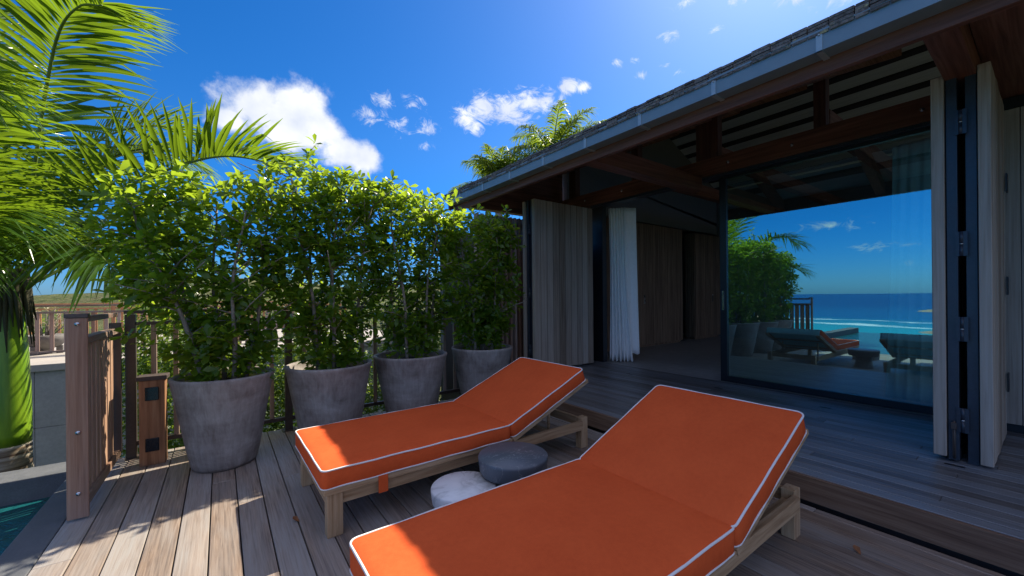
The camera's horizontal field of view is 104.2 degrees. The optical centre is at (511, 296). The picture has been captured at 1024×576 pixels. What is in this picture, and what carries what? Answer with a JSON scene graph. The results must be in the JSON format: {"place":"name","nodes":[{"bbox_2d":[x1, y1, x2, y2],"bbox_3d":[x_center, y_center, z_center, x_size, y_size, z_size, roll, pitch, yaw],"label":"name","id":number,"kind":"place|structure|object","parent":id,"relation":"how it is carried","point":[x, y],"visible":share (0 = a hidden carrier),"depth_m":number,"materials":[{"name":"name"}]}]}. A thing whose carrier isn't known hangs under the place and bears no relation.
{"place":"outdoors","nodes":[
{"label":"outdoors","id":0,"kind":"place"},
{"bbox_2d":[0,497,49,554],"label":"pool water","id":1,"kind":"structure","parent":0,"point":[15,519],"depth_m":2.70,"materials":[{"name":"teal liquid"}]},
{"bbox_2d":[0,462,66,575],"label":"pool coping","id":2,"kind":"object","parent":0,"point":[21,554],"depth_m":2.50,"materials":[{"name":"stone"}]},
{"bbox_2d":[29,326,392,371],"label":"terrace","id":3,"kind":"structure","parent":0,"point":[47,362],"depth_m":7.85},
{"bbox_2d":[28,333,63,355],"bbox_3d":[-10.120,1.033,8.637,0.710,0.410,0.710,0,0,-36],"label":"planter bowl","id":4,"kind":"object","parent":3,"relation":"on","point":[45,341],"visible":0.43,"depth_m":8.54,"materials":[{"name":"grey stone"}]},
{"bbox_2d":[27,307,63,335],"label":"succulent","id":5,"kind":"object","parent":4,"relation":"in","point":[46,323],"visible":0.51,"depth_m":8.62,"materials":[{"name":"grey plant"}]},
{"bbox_2d":[30,302,318,353],"bbox_3d":[-9.209,0.700,8.624,9.300,1.060,0.100,0,0,-36],"label":"terrace fence","id":6,"kind":"object","parent":3,"relation":"on","point":[37,331],"visible":0.16,"depth_m":8.38,"materials":[{"name":"brown wood"}]},
{"bbox_2d":[28,301,345,334],"bbox_3d":[-13.528,0.738,11.908,16.400,1.060,0.100,0,0,-36],"label":"terrace fence","id":7,"kind":"object","parent":3,"relation":"on","point":[113,319],"visible":0.09,"depth_m":12.36,"materials":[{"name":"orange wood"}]},
{"bbox_2d":[171,460,279,575],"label":"deck base","id":8,"kind":"object","parent":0,"point":[210,526],"depth_m":2.37,"materials":[{"name":"grey wood"}]},
{"bbox_2d":[28,398,1004,575],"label":"deck","id":9,"kind":"structure","parent":8,"relation":"on","point":[130,524],"depth_m":2.22,"materials":[{"name":"brown wood"}]},
{"bbox_2d":[64,312,125,520],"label":"gate panel","id":10,"kind":"structure","parent":9,"relation":"on","point":[93,390],"depth_m":2.51,"materials":[{"name":"brown wood"}]},
{"bbox_2d":[135,372,169,466],"bbox_3d":[-2.861,0.975,3.180,0.186,0.700,0.140,-1,0,-33],"label":"outlet pedestal","id":11,"kind":"object","parent":9,"relation":"on","point":[153,433],"visible":1,"depth_m":3.13,"materials":[{"name":"brown wood"}]},
{"bbox_2d":[168,366,273,472],"bbox_3d":[-2.288,0.966,3.175,0.684,0.708,0.670,0,0,-36],"label":"planter pot","id":12,"kind":"object","parent":9,"relation":"on","point":[221,423],"visible":0.88,"depth_m":2.96,"materials":[{"name":"concrete"}]},
{"bbox_2d":[63,159,318,381],"bbox_3d":[-2.341,-0.151,3.108,1.550,1.820,0.828,0,0,-36],"label":"potted shrub","id":13,"kind":"object","parent":12,"relation":"on","point":[209,343],"visible":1,"depth_m":3.00,"materials":[{"name":"green plant"}]},
{"bbox_2d":[123,303,485,460],"bbox_3d":[-1.757,0.734,4.285,3.530,1.263,0.120,0,0,-36],"label":"railing","id":14,"kind":"object","parent":9,"relation":"on","point":[132,442],"visible":0.21,"depth_m":3.43,"materials":[{"name":"brown wood"}]},
{"bbox_2d":[284,359,371,428],"bbox_3d":[-1.678,0.964,3.684,0.752,0.701,0.736,0,0,35],"label":"planter pot","id":15,"kind":"object","parent":9,"relation":"on","point":[326,396],"visible":0.61,"depth_m":3.41,"materials":[{"name":"concrete"}]},
{"bbox_2d":[237,133,403,369],"bbox_3d":[-1.664,-0.407,3.610,1.349,2.229,0.890,0,0,-36],"label":"potted shrub","id":16,"kind":"object","parent":15,"relation":"on","point":[330,198],"visible":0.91,"depth_m":3.56,"materials":[{"name":"green plant"}]},
{"bbox_2d":[373,350,446,412],"bbox_3d":[-1.064,0.955,4.211,0.749,0.708,0.765,0,0,16],"label":"planter pot","id":17,"kind":"object","parent":9,"relation":"on","point":[411,382],"visible":0.67,"depth_m":3.93,"materials":[{"name":"concrete"}]},
{"bbox_2d":[345,169,469,358],"bbox_3d":[-1.094,-0.275,4.214,1.233,1.949,0.839,0,0,-36],"label":"potted shrub","id":18,"kind":"object","parent":17,"relation":"on","point":[419,324],"visible":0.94,"depth_m":4.14,"materials":[{"name":"green plant"}]},
{"bbox_2d":[295,357,587,538],"bbox_3d":[-0.418,0.956,3.091,2.131,0.696,0.858,0,0,-37],"label":"sun lounger","id":19,"kind":"object","parent":9,"relation":"on","point":[341,462],"visible":0.99,"depth_m":2.75,"materials":[{"name":"orange fabric"}]},
{"bbox_2d":[431,471,495,507],"bbox_3d":[-0.282,1.202,2.332,0.380,0.200,0.380,0,0,-36],"label":"side table","id":20,"kind":"object","parent":9,"relation":"on","point":[451,487],"visible":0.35,"depth_m":2.31,"materials":[{"name":"white stone"}]},
{"bbox_2d":[451,343,512,394],"bbox_3d":[-0.354,0.949,4.763,0.731,0.708,0.716,-1,0,-3],"label":"planter pot","id":21,"kind":"object","parent":9,"relation":"on","point":[473,367],"visible":0.63,"depth_m":4.49,"materials":[{"name":"concrete"}]},
{"bbox_2d":[440,203,526,349],"bbox_3d":[-0.390,-0.180,4.737,1.216,1.841,0.789,0,0,-36],"label":"potted shrub","id":22,"kind":"object","parent":21,"relation":"on","point":[473,318],"visible":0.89,"depth_m":4.64,"materials":[{"name":"green plant"}]},
{"bbox_2d":[478,442,547,486],"bbox_3d":[0.008,1.143,2.494,0.436,0.315,0.436,0,0,-36],"label":"side table","id":23,"kind":"object","parent":9,"relation":"on","point":[501,463],"visible":0.62,"depth_m":2.39,"materials":[{"name":"grey stone"}]},
{"bbox_2d":[349,385,808,575],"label":"sun lounger","id":24,"kind":"object","parent":9,"relation":"on","point":[661,480],"visible":1,"depth_m":1.72,"materials":[{"name":"orange fabric"}]},
{"bbox_2d":[853,545,860,554],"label":"fallen leaf","id":25,"kind":"object","parent":9,"relation":"on","point":[856,548],"visible":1,"depth_m":2.00,"materials":[{"name":"brown plant"}]},
{"bbox_2d":[27,278,440,400],"bbox_3d":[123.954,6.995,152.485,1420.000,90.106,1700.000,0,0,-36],"label":"terrain","id":26,"kind":"structure","parent":0,"point":[53,299],"depth_m":266.15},
{"bbox_2d":[34,306,157,332],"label":"bush","id":27,"kind":"object","parent":26,"relation":"on","point":[43,321],"visible":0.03,"depth_m":14.91,"materials":[{"name":"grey plant"}]},
{"bbox_2d":[0,0,321,472],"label":"palm tree","id":28,"kind":"object","parent":26,"relation":"on","point":[30,211],"visible":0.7,"depth_m":3.70,"materials":[{"name":"green plant"}]},
{"bbox_2d":[120,303,293,456],"bbox_3d":[-3.485,1.362,4.624,1.723,2.738,1.752,0,0,-36],"label":"hedge","id":29,"kind":"object","parent":26,"relation":"on","point":[146,360],"visible":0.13,"depth_m":4.11,"materials":[{"name":"green plant"}]},
{"bbox_2d":[31,344,403,466],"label":"retaining wall","id":30,"kind":"structure","parent":26,"relation":"on","point":[49,416],"depth_m":7.28,"materials":[{"name":"concrete"}]},
{"bbox_2d":[277,311,441,426],"bbox_3d":[-2.121,1.422,5.620,2.117,2.598,1.745,0,0,-36],"label":"hedge","id":31,"kind":"object","parent":26,"relation":"on","point":[367,410],"visible":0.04,"depth_m":5.20,"materials":[{"name":"green plant"}]},
{"bbox_2d":[307,288,419,330],"bbox_3d":[-8.526,0.963,23.468,6.994,4.095,3.081,0,0,-36],"label":"bush","id":32,"kind":"object","parent":26,"relation":"on","point":[374,309],"visible":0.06,"depth_m":23.36,"materials":[{"name":"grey plant"}]},
{"bbox_2d":[391,316,440,399],"bbox_3d":[-1.215,1.480,7.274,1.887,2.467,1.529,0,0,-36],"label":"hedge","id":33,"kind":"object","parent":26,"relation":"on","point":[435,342],"visible":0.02,"depth_m":7.21,"materials":[{"name":"green plant"}]},
{"bbox_2d":[447,142,527,216],"bbox_3d":[-0.328,0.070,11.026,2.382,8.272,3.107,-1,0,-69],"label":"palm tree","id":34,"kind":"object","parent":26,"relation":"on","point":[485,166],"visible":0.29,"depth_m":10.52,"materials":[{"name":"green plant"}]},
{"bbox_2d":[501,100,608,165],"bbox_3d":[1.115,-0.347,11.009,3.381,9.079,3.263,0,0,-36],"label":"palm tree","id":35,"kind":"object","parent":26,"relation":"on","point":[561,132],"visible":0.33,"depth_m":10.35,"materials":[{"name":"green plant"}]},
{"bbox_2d":[0,0,863,294],"label":"sky","id":36,"kind":"structure","parent":0,"point":[415,89],"materials":[{"name":"blue"}]},
{"bbox_2d":[460,393,1023,575],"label":"deck base","id":37,"kind":"object","parent":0,"point":[991,567],"depth_m":2.13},
{"bbox_2d":[565,361,1023,539],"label":"deck","id":38,"kind":"structure","parent":37,"relation":"on","point":[888,454],"depth_m":2.84,"materials":[{"name":"brown wood"}]},
{"bbox_2d":[440,236,473,400],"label":"grey wall","id":39,"kind":"structure","parent":38,"relation":"on","point":[449,360],"depth_m":6.06,"materials":[{"name":"paint"}]},
{"bbox_2d":[472,213,523,363],"bbox_3d":[0.228,-0.047,6.385,1.905,2.350,0.140,0,0,-36],"label":"slatted screen","id":40,"kind":"object","parent":38,"relation":"on","point":[516,339],"visible":0.09,"depth_m":6.21,"materials":[{"name":"brown wood"}]},
{"bbox_2d":[443,0,1023,467],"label":"villa","id":41,"kind":"object","parent":38,"relation":"on","point":[769,166],"visible":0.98,"depth_m":5.16,"materials":[{"name":"brown wood"}]},
{"bbox_2d":[609,207,632,361],"bbox_3d":[1.858,-0.205,6.806,0.386,2.622,0.091,-1,0,18],"label":"curtain","id":42,"kind":"object","parent":41,"relation":"hanging from","point":[618,327],"visible":1,"depth_m":6.81,"materials":[{"name":"white fabric"}]},
{"bbox_2d":[621,208,639,354],"bbox_3d":[2.024,-0.262,6.818,0.314,2.512,0.028,0,0,-9],"label":"curtain","id":43,"kind":"object","parent":41,"relation":"hanging from","point":[631,246],"visible":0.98,"depth_m":6.82,"materials":[{"name":"white fabric"}]},
{"bbox_2d":[606,218,682,351],"bbox_3d":[2.783,-0.242,8.866,3.000,2.700,0.412,0,0,-36],"label":"wardrobe","id":44,"kind":"object","parent":41,"relation":"on","point":[660,283],"visible":0.57,"depth_m":9.00,"materials":[{"name":"brown wood"}]},
{"bbox_2d":[684,233,719,338],"bbox_3d":[5.070,-0.262,10.575,1.270,2.700,0.312,0,0,-36],"label":"wardrobe","id":45,"kind":"object","parent":41,"relation":"on","point":[702,281],"visible":0.98,"depth_m":10.30,"materials":[{"name":"brown wood"}]},
{"bbox_2d":[719,127,932,414],"bbox_3d":[3.411,-0.231,4.291,0.065,2.646,2.300,0,0,-36],"label":"sliding door","id":46,"kind":"structure","parent":41,"relation":"in","point":[723,182],"depth_m":4.81,"materials":[{"name":"black metal"}]},
{"bbox_2d":[885,137,932,405],"bbox_3d":[3.997,-0.239,3.920,0.096,2.592,0.520,0,0,-27],"label":"curtain","id":47,"kind":"object","parent":41,"relation":"hanging from","point":[909,369],"visible":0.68,"depth_m":3.96,"materials":[{"name":"white fabric"}]},
{"bbox_2d":[457,378,1023,574],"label":"step riser","id":48,"kind":"object","parent":38,"relation":"attached to","point":[1004,551],"depth_m":2.12,"materials":[{"name":"brown wood"}]},
{"bbox_2d":[944,462,964,467],"bbox_3d":[2.890,1.101,2.601,0.024,0.005,0.090,0,0,-36],"label":"floor catch","id":49,"kind":"object","parent":38,"relation":"on","point":[954,465],"visible":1,"depth_m":2.60,"materials":[{"name":"black metal"}]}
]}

